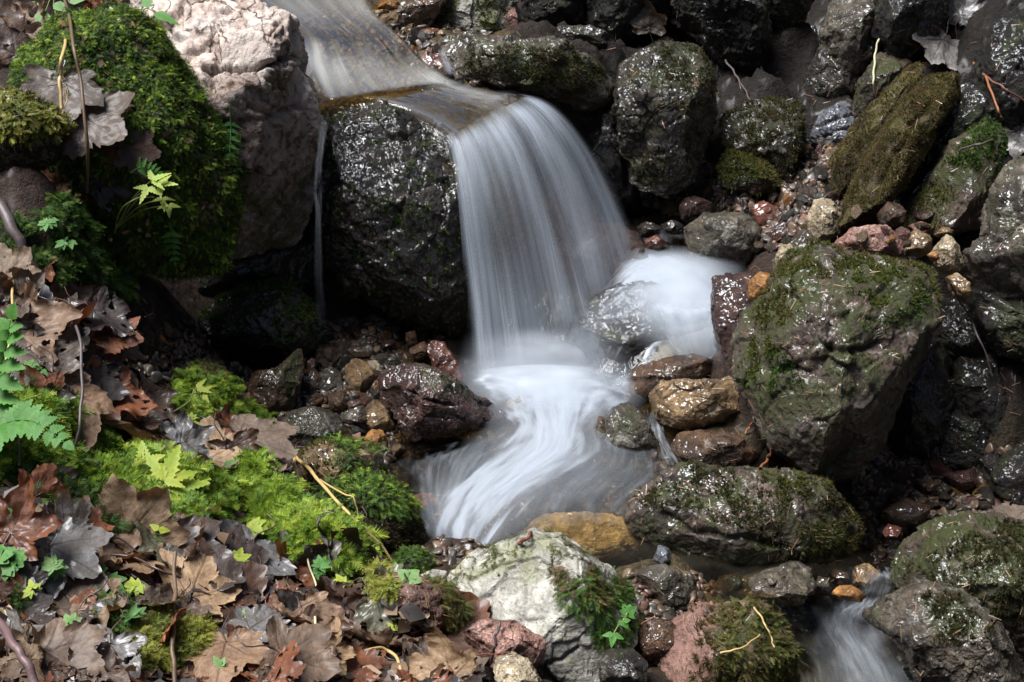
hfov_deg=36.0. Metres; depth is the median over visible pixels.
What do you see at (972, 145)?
twig
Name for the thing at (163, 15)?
broad leaf plant
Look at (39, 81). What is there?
fallen leaf
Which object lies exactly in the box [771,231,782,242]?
stone
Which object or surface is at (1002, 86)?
root
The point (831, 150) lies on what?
stone
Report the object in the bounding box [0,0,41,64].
fallen leaf
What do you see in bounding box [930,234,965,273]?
stone
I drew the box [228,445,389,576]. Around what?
ferny moss
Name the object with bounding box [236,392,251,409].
fallen leaf
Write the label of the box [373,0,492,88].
gravel
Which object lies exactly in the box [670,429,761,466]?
rock
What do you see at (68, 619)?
seedling
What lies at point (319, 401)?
stone
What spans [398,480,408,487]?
stone
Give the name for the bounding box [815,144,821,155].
stone
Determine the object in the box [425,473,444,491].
stone
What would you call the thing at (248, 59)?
boulder
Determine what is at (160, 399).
fallen leaf
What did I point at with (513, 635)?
rock
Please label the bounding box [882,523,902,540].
stone
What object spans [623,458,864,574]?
boulder
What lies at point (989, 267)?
boulder
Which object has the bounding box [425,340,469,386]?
rock
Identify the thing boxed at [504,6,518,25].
stone
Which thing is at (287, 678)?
leaf stem
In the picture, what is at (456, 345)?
stone
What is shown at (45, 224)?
seedling
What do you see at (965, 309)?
twig
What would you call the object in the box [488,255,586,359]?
waterfall
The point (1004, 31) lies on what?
rock
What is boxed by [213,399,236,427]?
fallen leaf
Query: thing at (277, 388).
rock
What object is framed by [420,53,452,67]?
stone
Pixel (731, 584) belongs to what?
stone
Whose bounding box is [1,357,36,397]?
fallen leaf
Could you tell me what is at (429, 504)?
stone
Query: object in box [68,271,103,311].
fallen leaf
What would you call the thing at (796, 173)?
stone
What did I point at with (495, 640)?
leaf stem
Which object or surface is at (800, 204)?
stone
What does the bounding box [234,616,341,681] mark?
fallen leaf
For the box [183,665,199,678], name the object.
fallen leaf
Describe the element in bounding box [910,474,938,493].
stone
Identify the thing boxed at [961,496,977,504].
stone
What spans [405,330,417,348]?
stone
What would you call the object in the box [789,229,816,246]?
stone
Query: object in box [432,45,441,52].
stone
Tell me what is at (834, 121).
rock
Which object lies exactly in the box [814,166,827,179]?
stone
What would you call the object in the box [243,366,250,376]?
stone
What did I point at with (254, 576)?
fallen leaf
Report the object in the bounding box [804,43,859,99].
rock
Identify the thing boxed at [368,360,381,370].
stone
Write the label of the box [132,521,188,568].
fallen leaf
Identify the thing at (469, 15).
boulder
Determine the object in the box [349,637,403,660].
fallen leaf
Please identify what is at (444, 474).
stone
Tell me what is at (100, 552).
fallen leaf
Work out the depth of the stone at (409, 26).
3.67 m
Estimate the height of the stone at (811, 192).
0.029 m
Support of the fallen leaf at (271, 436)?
on the ground
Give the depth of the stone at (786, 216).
3.45 m
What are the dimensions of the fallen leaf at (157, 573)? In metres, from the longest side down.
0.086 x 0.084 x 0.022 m
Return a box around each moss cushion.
[0,209,81,292]
[1,573,40,618]
[83,584,141,635]
[124,600,218,674]
[357,553,405,605]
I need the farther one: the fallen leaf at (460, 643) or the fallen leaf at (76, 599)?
the fallen leaf at (460, 643)
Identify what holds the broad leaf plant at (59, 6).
on the ground
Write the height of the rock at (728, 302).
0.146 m
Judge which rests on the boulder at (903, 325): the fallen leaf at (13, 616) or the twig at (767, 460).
the twig at (767, 460)
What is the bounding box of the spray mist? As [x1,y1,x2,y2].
[498,260,710,392]
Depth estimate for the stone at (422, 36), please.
3.62 m
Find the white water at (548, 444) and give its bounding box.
[437,257,716,545]
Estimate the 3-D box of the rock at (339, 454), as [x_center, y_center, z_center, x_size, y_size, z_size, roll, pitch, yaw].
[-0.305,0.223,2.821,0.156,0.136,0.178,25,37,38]
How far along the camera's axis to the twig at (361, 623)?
2.34 m
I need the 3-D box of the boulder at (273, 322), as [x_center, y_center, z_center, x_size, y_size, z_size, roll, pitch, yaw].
[-0.528,-0.035,3.244,0.281,0.208,0.228,0,28,0]
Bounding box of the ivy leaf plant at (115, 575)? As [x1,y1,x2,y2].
[100,565,126,593]
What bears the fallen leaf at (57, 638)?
on the ground
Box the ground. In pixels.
[0,0,1023,681]
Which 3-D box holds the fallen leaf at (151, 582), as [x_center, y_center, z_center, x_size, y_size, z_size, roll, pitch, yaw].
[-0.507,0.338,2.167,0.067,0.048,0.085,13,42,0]
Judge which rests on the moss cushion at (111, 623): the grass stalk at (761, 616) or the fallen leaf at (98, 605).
the fallen leaf at (98, 605)
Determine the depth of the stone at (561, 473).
3.15 m
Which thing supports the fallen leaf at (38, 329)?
on the ground
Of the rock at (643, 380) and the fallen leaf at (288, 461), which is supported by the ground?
the fallen leaf at (288, 461)
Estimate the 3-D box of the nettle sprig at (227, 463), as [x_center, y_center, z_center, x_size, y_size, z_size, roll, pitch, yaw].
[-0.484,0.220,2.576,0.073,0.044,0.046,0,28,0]
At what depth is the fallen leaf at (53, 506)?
2.15 m
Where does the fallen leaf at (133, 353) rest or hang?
on the ground
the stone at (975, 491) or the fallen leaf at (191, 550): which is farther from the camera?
the stone at (975, 491)
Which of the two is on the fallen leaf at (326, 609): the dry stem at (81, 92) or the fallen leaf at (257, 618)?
the fallen leaf at (257, 618)
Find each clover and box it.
[0,544,26,580]
[388,562,421,594]
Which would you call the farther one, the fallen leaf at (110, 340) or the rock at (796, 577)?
the rock at (796, 577)
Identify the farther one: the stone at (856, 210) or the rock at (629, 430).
the stone at (856, 210)
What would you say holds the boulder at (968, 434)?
on the ground
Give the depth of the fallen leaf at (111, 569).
2.17 m
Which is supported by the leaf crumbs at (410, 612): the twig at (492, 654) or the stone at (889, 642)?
the twig at (492, 654)
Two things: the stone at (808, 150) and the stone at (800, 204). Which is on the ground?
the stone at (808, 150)
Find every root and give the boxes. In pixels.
[972,62,1001,117]
[982,73,1023,101]
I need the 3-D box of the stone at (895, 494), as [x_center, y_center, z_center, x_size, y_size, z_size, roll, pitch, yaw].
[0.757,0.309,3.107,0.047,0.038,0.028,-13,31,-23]
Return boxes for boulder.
[6,0,244,282]
[129,0,327,263]
[194,277,321,367]
[307,97,483,338]
[437,0,520,31]
[437,30,616,111]
[447,527,645,681]
[563,280,681,385]
[610,39,718,198]
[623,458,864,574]
[654,594,804,681]
[713,94,807,183]
[730,237,944,483]
[862,577,1023,681]
[886,509,1023,661]
[887,338,954,458]
[927,408,987,471]
[931,296,989,359]
[948,350,1007,436]
[962,156,1023,299]
[968,285,1023,362]
[978,440,1023,505]
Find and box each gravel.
[134,314,483,466]
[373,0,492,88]
[621,567,786,625]
[640,140,848,252]
[850,442,1011,564]
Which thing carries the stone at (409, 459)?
on the water at (443, 545)
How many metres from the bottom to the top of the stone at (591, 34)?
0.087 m
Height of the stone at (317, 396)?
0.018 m
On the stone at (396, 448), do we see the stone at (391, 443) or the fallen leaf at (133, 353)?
the stone at (391, 443)
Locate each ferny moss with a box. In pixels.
[0,373,253,519]
[0,443,235,542]
[27,189,142,309]
[169,360,278,428]
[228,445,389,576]
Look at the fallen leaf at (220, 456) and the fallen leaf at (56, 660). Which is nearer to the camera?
the fallen leaf at (56, 660)
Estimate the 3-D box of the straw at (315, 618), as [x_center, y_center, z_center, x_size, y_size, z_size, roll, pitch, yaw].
[-0.290,0.391,2.299,0.016,0.067,0.285,-4,28,-7]
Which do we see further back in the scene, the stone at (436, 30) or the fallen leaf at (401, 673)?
the stone at (436, 30)
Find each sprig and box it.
[116,168,179,228]
[205,460,237,474]
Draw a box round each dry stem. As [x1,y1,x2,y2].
[5,280,14,358]
[18,435,20,465]
[58,11,67,113]
[63,0,88,192]
[68,298,83,447]
[170,551,177,681]
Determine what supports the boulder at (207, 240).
on the ground
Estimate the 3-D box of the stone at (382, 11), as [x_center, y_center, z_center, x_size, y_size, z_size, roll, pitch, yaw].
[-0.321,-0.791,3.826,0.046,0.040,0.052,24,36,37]
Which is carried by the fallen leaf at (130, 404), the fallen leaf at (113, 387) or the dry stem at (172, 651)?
the fallen leaf at (113, 387)
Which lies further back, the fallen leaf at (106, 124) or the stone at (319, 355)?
the stone at (319, 355)
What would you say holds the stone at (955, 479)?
on the ground
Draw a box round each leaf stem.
[118,563,148,585]
[216,627,293,681]
[490,620,500,663]
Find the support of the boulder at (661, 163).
on the ground
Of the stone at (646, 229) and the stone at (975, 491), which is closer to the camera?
the stone at (975, 491)
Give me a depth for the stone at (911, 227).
3.21 m
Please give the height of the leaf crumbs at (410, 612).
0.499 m
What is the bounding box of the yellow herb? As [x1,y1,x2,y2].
[133,440,209,507]
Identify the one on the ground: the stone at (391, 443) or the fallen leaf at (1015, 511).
the fallen leaf at (1015, 511)
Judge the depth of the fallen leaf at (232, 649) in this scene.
2.09 m
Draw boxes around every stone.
[159,335,166,342]
[162,322,172,338]
[165,341,173,349]
[172,328,183,338]
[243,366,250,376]
[300,382,315,394]
[301,367,320,389]
[302,397,314,406]
[314,351,324,367]
[314,394,327,403]
[315,348,324,354]
[315,397,323,405]
[319,358,329,368]
[319,367,342,390]
[320,344,330,349]
[323,347,338,363]
[328,389,346,412]
[329,353,340,367]
[333,337,351,349]
[337,364,343,369]
[338,345,346,355]
[339,355,353,366]
[340,405,366,425]
[345,358,374,391]
[347,322,359,336]
[349,424,366,433]
[350,351,369,358]
[351,332,360,337]
[355,333,366,339]
[355,393,367,406]
[362,395,374,402]
[363,400,394,431]
[363,429,388,447]
[368,325,375,331]
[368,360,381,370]
[368,383,373,394]
[369,351,376,356]
[372,370,379,381]
[373,387,379,399]
[375,9,388,16]
[375,352,388,360]
[377,0,400,8]
[379,358,400,365]
[380,12,398,26]
[380,339,397,350]
[383,330,388,339]
[387,440,404,456]
[389,444,401,455]
[398,460,410,480]
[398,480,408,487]
[403,23,414,34]
[403,450,416,473]
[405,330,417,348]
[407,27,422,43]
[409,341,428,362]
[411,465,427,477]
[414,493,438,519]
[417,30,428,41]
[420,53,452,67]
[420,451,438,463]
[422,459,437,479]
[423,27,438,33]
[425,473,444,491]
[428,445,443,461]
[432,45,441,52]
[432,334,445,340]
[434,440,490,464]
[436,470,448,483]
[438,23,451,30]
[439,459,450,472]
[442,64,452,78]
[443,485,455,491]
[449,338,463,355]
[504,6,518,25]
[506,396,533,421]
[515,511,651,561]
[528,493,548,503]
[541,485,549,492]
[552,447,629,478]
[554,468,569,478]
[557,24,615,46]
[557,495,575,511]
[559,477,573,483]
[573,502,583,511]
[579,496,595,510]
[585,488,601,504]
[592,485,609,493]
[594,416,605,441]
[601,492,607,501]
[612,502,619,511]
[620,500,628,510]
[637,221,660,237]
[645,234,665,250]
[653,545,671,563]
[661,219,684,234]
[667,609,675,615]
[673,215,682,223]
[679,195,715,219]
[705,191,713,202]
[714,194,720,205]
[716,572,742,595]
[728,190,739,201]
[748,271,769,301]
[750,200,777,226]
[752,241,764,253]
[767,190,778,203]
[767,219,787,237]
[767,241,772,251]
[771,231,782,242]
[772,243,793,267]
[782,209,794,220]
[782,236,791,243]
[783,195,794,206]
[788,628,805,641]
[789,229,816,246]
[792,170,799,182]
[793,193,807,204]
[795,160,804,169]
[796,180,802,191]
[796,222,806,233]
[797,199,810,209]
[798,167,806,179]
[799,182,810,192]
[800,146,813,157]
[807,188,818,197]
[811,136,824,150]
[813,192,825,198]
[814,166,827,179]
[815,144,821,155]
[815,576,831,593]
[824,186,831,191]
[825,189,839,200]
[827,146,836,153]
[828,568,849,585]
[831,585,866,602]
[834,224,903,255]
[851,204,861,218]
[852,563,879,591]
[856,229,867,241]
[856,622,865,632]
[877,201,906,227]
[879,647,890,657]
[880,225,888,234]
[881,497,930,526]
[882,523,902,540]
[884,635,893,644]
[886,490,908,505]
[887,235,896,242]
[895,226,910,242]
[903,239,911,247]
[904,229,932,257]
[905,221,929,233]
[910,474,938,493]
[913,209,926,221]
[914,222,931,230]
[919,209,934,219]
[923,500,941,509]
[927,250,939,261]
[928,223,933,236]
[929,456,950,475]
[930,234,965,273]
[934,227,953,236]
[935,488,952,496]
[938,492,951,501]
[942,467,979,489]
[944,498,953,509]
[945,273,972,304]
[952,488,960,494]
[959,490,969,493]
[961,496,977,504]
[971,481,987,494]
[976,482,994,505]
[978,505,991,510]
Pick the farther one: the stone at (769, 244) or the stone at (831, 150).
the stone at (831, 150)
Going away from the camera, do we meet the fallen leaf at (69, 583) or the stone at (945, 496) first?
the fallen leaf at (69, 583)
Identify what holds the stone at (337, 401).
on the ground
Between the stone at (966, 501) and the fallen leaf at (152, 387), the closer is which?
the fallen leaf at (152, 387)
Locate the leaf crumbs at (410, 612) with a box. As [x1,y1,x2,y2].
[0,243,478,681]
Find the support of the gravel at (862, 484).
on the ground
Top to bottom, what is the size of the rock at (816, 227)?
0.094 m
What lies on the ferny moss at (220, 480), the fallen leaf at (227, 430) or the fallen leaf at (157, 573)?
the fallen leaf at (227, 430)
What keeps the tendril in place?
attached to the sprig at (145, 188)
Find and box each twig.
[0,196,46,284]
[0,618,38,681]
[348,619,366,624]
[476,652,510,655]
[517,531,532,545]
[725,59,750,99]
[745,417,755,433]
[759,449,773,469]
[872,38,879,96]
[950,284,992,375]
[959,130,1013,150]
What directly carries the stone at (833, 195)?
on the ground
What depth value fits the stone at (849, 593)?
2.71 m
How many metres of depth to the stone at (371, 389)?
3.15 m
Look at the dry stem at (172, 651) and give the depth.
2.08 m
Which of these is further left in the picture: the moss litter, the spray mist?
the moss litter
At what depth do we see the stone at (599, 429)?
3.05 m
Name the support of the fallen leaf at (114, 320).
on the fallen leaf at (110, 340)
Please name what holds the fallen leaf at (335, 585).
on the fallen leaf at (352, 596)
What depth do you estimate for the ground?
3.52 m
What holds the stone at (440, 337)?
on the gravel at (153, 367)
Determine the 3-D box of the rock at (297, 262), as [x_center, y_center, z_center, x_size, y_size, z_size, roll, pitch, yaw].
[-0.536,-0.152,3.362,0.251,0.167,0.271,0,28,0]
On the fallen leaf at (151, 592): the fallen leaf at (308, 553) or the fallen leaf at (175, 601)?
the fallen leaf at (175, 601)
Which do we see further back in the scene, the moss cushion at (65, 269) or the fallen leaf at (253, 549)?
the moss cushion at (65, 269)
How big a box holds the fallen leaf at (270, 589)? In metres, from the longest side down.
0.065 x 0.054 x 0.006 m
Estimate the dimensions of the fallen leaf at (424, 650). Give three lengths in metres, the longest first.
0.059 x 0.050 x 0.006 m
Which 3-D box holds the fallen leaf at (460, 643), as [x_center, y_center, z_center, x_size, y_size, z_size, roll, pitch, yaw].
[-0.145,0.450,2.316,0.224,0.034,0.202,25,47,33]
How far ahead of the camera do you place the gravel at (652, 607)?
2.65 m
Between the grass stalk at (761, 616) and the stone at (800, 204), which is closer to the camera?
the grass stalk at (761, 616)
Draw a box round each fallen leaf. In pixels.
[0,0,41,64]
[0,0,45,43]
[0,242,40,279]
[0,265,59,317]
[0,278,40,303]
[0,279,38,321]
[0,476,62,560]
[0,566,13,599]
[0,571,39,619]
[0,607,28,666]
[0,617,108,681]
[0,620,44,679]
[0,634,8,657]
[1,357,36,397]
[5,285,73,348]
[6,321,89,392]
[7,281,82,365]
[8,516,113,598]
[14,365,65,397]
[17,543,48,584]
[18,463,70,501]
[19,43,103,124]
[22,577,52,622]
[25,609,55,624]
[32,250,57,281]
[33,323,44,336]
[38,346,115,449]
[39,662,48,675]
[39,671,53,681]
[41,143,119,201]
[42,367,76,378]
[44,382,76,420]
[45,571,108,613]
[46,498,55,513]
[46,657,75,681]
[47,83,134,159]
[48,577,128,630]
[49,463,78,484]
[50,270,74,301]
[54,489,91,531]
[54,647,122,675]
[62,292,86,305]
[62,341,107,387]
[62,381,100,436]
[63,641,136,681]
[64,285,135,336]
[65,299,95,328]
[65,579,108,616]
[66,161,140,211]
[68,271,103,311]
[69,588,96,607]
[72,500,114,531]
[75,328,130,400]
[76,606,97,622]
[77,445,100,469]
[77,495,181,578]
[84,0,121,11]
[85,355,156,425]
[88,316,143,354]
[88,608,146,678]
[89,328,147,364]
[92,591,138,632]
[95,395,167,443]
[95,546,103,559]
[98,474,190,547]
[104,127,160,177]
[106,566,143,579]
[109,514,245,601]
[109,558,164,573]
[115,371,146,442]
[121,571,156,597]
[128,668,151,681]
[131,594,185,605]
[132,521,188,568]
[133,578,212,619]
[135,380,177,429]
[139,375,158,391]
[139,592,176,619]
[144,583,186,615]
[148,512,206,567]
[153,555,162,582]
[156,548,241,621]
[158,408,214,463]
[159,607,187,654]
[162,668,183,679]
[165,660,194,669]
[169,416,245,469]
[179,605,269,681]
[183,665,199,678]
[184,537,267,630]
[187,595,221,616]
[187,676,209,681]
[193,413,299,458]
[196,412,276,476]
[198,583,248,605]
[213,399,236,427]
[220,513,297,575]
[222,427,234,434]
[224,605,295,643]
[225,523,272,582]
[226,622,246,632]
[229,502,252,524]
[232,668,264,681]
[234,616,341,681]
[234,664,247,681]
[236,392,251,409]
[240,639,306,681]
[250,589,263,604]
[262,580,299,611]
[263,575,274,595]
[271,576,348,634]
[275,442,299,474]
[275,537,300,582]
[275,588,341,626]
[279,530,341,585]
[293,541,321,566]
[294,603,352,657]
[295,540,352,587]
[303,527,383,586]
[313,581,377,645]
[315,575,362,614]
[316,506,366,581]
[324,616,355,674]
[325,566,349,576]
[331,641,385,681]
[341,563,357,581]
[342,633,369,648]
[345,620,420,645]
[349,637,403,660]
[350,565,408,631]
[357,564,402,601]
[358,654,396,675]
[362,618,474,650]
[376,635,488,681]
[379,588,489,659]
[397,653,452,681]
[403,642,428,661]
[405,633,476,680]
[418,666,472,681]
[447,674,481,681]
[454,666,485,677]
[482,676,494,681]
[629,0,666,44]
[912,14,958,71]
[950,0,990,38]
[994,499,1023,519]
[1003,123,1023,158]
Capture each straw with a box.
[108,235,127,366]
[173,388,196,411]
[291,456,392,562]
[307,558,316,623]
[363,646,405,681]
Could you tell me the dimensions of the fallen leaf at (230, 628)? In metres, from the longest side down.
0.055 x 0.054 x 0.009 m
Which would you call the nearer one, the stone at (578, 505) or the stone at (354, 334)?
the stone at (578, 505)
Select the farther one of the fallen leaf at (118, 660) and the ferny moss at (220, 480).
the ferny moss at (220, 480)
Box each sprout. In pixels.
[163,378,211,409]
[602,604,636,647]
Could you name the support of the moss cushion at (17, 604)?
on the ground
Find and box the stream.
[260,0,523,158]
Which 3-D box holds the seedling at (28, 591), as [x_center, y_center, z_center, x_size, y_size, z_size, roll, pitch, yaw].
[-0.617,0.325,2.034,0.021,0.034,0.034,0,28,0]
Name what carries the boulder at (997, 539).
on the ground
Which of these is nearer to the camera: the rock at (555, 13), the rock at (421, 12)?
the rock at (421, 12)
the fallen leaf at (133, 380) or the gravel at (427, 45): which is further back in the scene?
the gravel at (427, 45)
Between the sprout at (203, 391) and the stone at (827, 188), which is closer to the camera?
the sprout at (203, 391)
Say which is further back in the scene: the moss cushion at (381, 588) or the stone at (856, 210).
the stone at (856, 210)
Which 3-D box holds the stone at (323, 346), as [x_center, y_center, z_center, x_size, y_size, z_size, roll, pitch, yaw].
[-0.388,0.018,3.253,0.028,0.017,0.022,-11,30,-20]
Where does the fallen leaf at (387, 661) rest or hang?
on the fallen leaf at (385, 636)
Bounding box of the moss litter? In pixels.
[47,18,225,239]
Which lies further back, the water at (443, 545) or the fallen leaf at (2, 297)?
the water at (443, 545)
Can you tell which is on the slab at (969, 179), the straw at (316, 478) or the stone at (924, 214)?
the stone at (924, 214)
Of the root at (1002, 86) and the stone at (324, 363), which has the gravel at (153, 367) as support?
the stone at (324, 363)
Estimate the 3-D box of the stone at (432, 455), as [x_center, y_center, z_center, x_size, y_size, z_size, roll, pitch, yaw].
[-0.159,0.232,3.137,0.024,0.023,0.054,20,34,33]
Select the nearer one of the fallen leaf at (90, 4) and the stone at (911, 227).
the stone at (911, 227)
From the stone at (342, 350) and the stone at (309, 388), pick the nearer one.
the stone at (309, 388)
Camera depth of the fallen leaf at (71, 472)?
2.30 m
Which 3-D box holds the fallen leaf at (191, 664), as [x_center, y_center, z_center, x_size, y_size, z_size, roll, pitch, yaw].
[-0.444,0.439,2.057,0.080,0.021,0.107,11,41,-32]
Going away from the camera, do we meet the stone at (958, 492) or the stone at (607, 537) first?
the stone at (607, 537)
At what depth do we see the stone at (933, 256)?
3.01 m
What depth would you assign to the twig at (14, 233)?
2.55 m
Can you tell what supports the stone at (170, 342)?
on the gravel at (153, 367)
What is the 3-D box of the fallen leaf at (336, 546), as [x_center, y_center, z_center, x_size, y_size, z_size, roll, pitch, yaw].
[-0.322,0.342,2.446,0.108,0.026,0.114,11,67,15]
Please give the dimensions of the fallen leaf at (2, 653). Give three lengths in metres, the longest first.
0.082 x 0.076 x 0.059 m
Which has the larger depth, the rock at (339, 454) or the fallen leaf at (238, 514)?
the rock at (339, 454)
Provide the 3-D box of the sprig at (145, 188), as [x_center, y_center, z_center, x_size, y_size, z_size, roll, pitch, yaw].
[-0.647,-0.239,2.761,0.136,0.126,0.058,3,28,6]
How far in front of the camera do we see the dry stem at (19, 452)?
2.28 m
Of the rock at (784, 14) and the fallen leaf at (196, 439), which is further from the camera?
the rock at (784, 14)
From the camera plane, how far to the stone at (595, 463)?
3.14 m
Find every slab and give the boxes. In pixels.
[828,61,925,198]
[836,70,961,234]
[900,116,1009,240]
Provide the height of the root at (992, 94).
0.045 m
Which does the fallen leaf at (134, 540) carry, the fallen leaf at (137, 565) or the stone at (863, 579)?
the fallen leaf at (137, 565)
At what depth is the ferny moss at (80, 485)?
2.29 m
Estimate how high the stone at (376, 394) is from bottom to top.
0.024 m
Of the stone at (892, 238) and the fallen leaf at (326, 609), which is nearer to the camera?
the fallen leaf at (326, 609)
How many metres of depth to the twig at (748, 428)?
3.02 m
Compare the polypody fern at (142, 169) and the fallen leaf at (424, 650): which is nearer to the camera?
the fallen leaf at (424, 650)
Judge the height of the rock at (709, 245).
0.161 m
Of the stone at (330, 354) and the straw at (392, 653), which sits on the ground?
the straw at (392, 653)
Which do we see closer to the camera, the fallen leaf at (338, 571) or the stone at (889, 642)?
the fallen leaf at (338, 571)
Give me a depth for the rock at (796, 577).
2.69 m
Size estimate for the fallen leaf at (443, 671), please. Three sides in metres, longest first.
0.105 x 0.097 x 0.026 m
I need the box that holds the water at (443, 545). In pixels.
[380,430,670,565]
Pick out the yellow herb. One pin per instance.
(173, 476)
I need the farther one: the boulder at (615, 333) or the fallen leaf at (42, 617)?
the boulder at (615, 333)
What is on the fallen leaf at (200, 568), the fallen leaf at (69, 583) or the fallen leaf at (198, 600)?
the fallen leaf at (198, 600)
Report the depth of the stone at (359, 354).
3.23 m
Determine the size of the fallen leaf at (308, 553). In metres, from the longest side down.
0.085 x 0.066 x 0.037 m
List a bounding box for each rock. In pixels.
[0,84,77,171]
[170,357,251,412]
[197,230,321,297]
[247,348,304,414]
[281,406,351,446]
[296,431,389,489]
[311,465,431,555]
[377,362,509,443]
[380,567,478,635]
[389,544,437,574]
[397,0,448,27]
[421,569,446,582]
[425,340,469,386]
[461,618,546,668]
[493,651,541,681]
[520,0,586,26]
[576,108,640,216]
[585,0,671,46]
[598,648,647,681]
[604,401,658,457]
[621,353,712,407]
[635,563,694,606]
[635,619,675,662]
[648,376,739,429]
[670,0,772,76]
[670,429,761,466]
[683,210,762,273]
[710,272,754,359]
[715,147,782,196]
[733,559,816,605]
[769,0,813,29]
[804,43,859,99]
[806,198,841,241]
[808,102,854,142]
[810,25,817,39]
[818,0,878,74]
[851,52,912,118]
[870,0,951,60]
[895,82,1005,200]
[971,8,1023,130]
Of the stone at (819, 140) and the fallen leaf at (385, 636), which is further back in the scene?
the stone at (819, 140)
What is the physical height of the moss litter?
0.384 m
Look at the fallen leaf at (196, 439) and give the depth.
2.52 m
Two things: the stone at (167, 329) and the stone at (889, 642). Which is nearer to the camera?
the stone at (889, 642)
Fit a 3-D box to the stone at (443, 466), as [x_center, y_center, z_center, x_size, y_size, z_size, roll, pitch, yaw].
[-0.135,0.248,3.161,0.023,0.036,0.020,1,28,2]
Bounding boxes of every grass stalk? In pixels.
[720,607,774,653]
[788,654,816,681]
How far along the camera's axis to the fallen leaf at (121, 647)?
2.01 m
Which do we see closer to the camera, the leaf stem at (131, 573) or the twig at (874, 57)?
the leaf stem at (131, 573)
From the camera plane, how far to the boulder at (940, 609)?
2.53 m
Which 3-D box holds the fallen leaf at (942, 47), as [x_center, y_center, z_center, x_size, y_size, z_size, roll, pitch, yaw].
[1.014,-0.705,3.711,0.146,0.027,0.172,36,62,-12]
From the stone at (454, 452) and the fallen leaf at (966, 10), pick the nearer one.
the stone at (454, 452)
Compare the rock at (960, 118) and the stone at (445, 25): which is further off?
the stone at (445, 25)
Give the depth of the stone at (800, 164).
3.61 m
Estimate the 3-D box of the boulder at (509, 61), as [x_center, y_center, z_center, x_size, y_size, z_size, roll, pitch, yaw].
[0.038,-0.610,3.616,0.434,0.211,0.275,0,28,0]
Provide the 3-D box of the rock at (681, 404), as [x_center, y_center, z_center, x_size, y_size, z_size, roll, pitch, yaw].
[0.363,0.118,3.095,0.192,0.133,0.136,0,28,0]
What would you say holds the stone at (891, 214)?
on the slab at (889, 142)
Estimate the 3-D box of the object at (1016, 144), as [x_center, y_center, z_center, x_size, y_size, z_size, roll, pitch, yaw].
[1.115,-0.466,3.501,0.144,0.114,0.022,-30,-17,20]
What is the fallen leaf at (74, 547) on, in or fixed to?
on the fallen leaf at (62, 599)
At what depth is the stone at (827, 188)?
3.53 m
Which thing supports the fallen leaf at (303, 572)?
on the ground
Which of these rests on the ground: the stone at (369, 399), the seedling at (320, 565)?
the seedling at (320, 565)
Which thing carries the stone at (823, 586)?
in the thin white water
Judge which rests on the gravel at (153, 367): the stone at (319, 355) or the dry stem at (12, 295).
the stone at (319, 355)
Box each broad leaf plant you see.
[32,0,83,31]
[141,0,178,24]
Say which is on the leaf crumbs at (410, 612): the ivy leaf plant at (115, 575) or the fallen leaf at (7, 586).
the fallen leaf at (7, 586)
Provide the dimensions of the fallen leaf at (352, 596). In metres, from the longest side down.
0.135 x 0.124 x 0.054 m
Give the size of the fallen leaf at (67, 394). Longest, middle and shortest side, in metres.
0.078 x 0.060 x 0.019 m
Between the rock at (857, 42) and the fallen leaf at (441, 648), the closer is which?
the fallen leaf at (441, 648)
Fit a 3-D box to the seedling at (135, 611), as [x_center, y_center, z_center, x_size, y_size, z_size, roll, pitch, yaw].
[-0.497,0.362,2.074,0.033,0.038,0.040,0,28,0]
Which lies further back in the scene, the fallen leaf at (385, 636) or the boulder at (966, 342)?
the boulder at (966, 342)
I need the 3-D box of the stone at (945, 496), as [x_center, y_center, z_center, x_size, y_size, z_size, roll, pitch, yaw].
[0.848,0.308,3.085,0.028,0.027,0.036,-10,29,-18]
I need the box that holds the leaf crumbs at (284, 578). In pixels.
[11,374,447,681]
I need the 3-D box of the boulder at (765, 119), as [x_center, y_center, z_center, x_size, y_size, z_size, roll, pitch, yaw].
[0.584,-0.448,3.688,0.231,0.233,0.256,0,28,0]
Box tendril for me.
[114,197,153,233]
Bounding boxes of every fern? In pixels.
[0,302,74,451]
[98,234,108,284]
[130,157,167,179]
[161,222,182,265]
[221,103,241,187]
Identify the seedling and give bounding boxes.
[22,579,41,598]
[24,359,47,374]
[37,217,57,231]
[39,553,68,580]
[54,236,76,249]
[63,612,82,626]
[120,414,126,421]
[120,603,145,621]
[122,577,145,595]
[149,425,161,438]
[150,524,169,533]
[187,412,199,423]
[213,656,227,667]
[233,547,251,561]
[246,516,267,536]
[311,555,330,579]
[331,574,352,587]
[387,620,398,630]

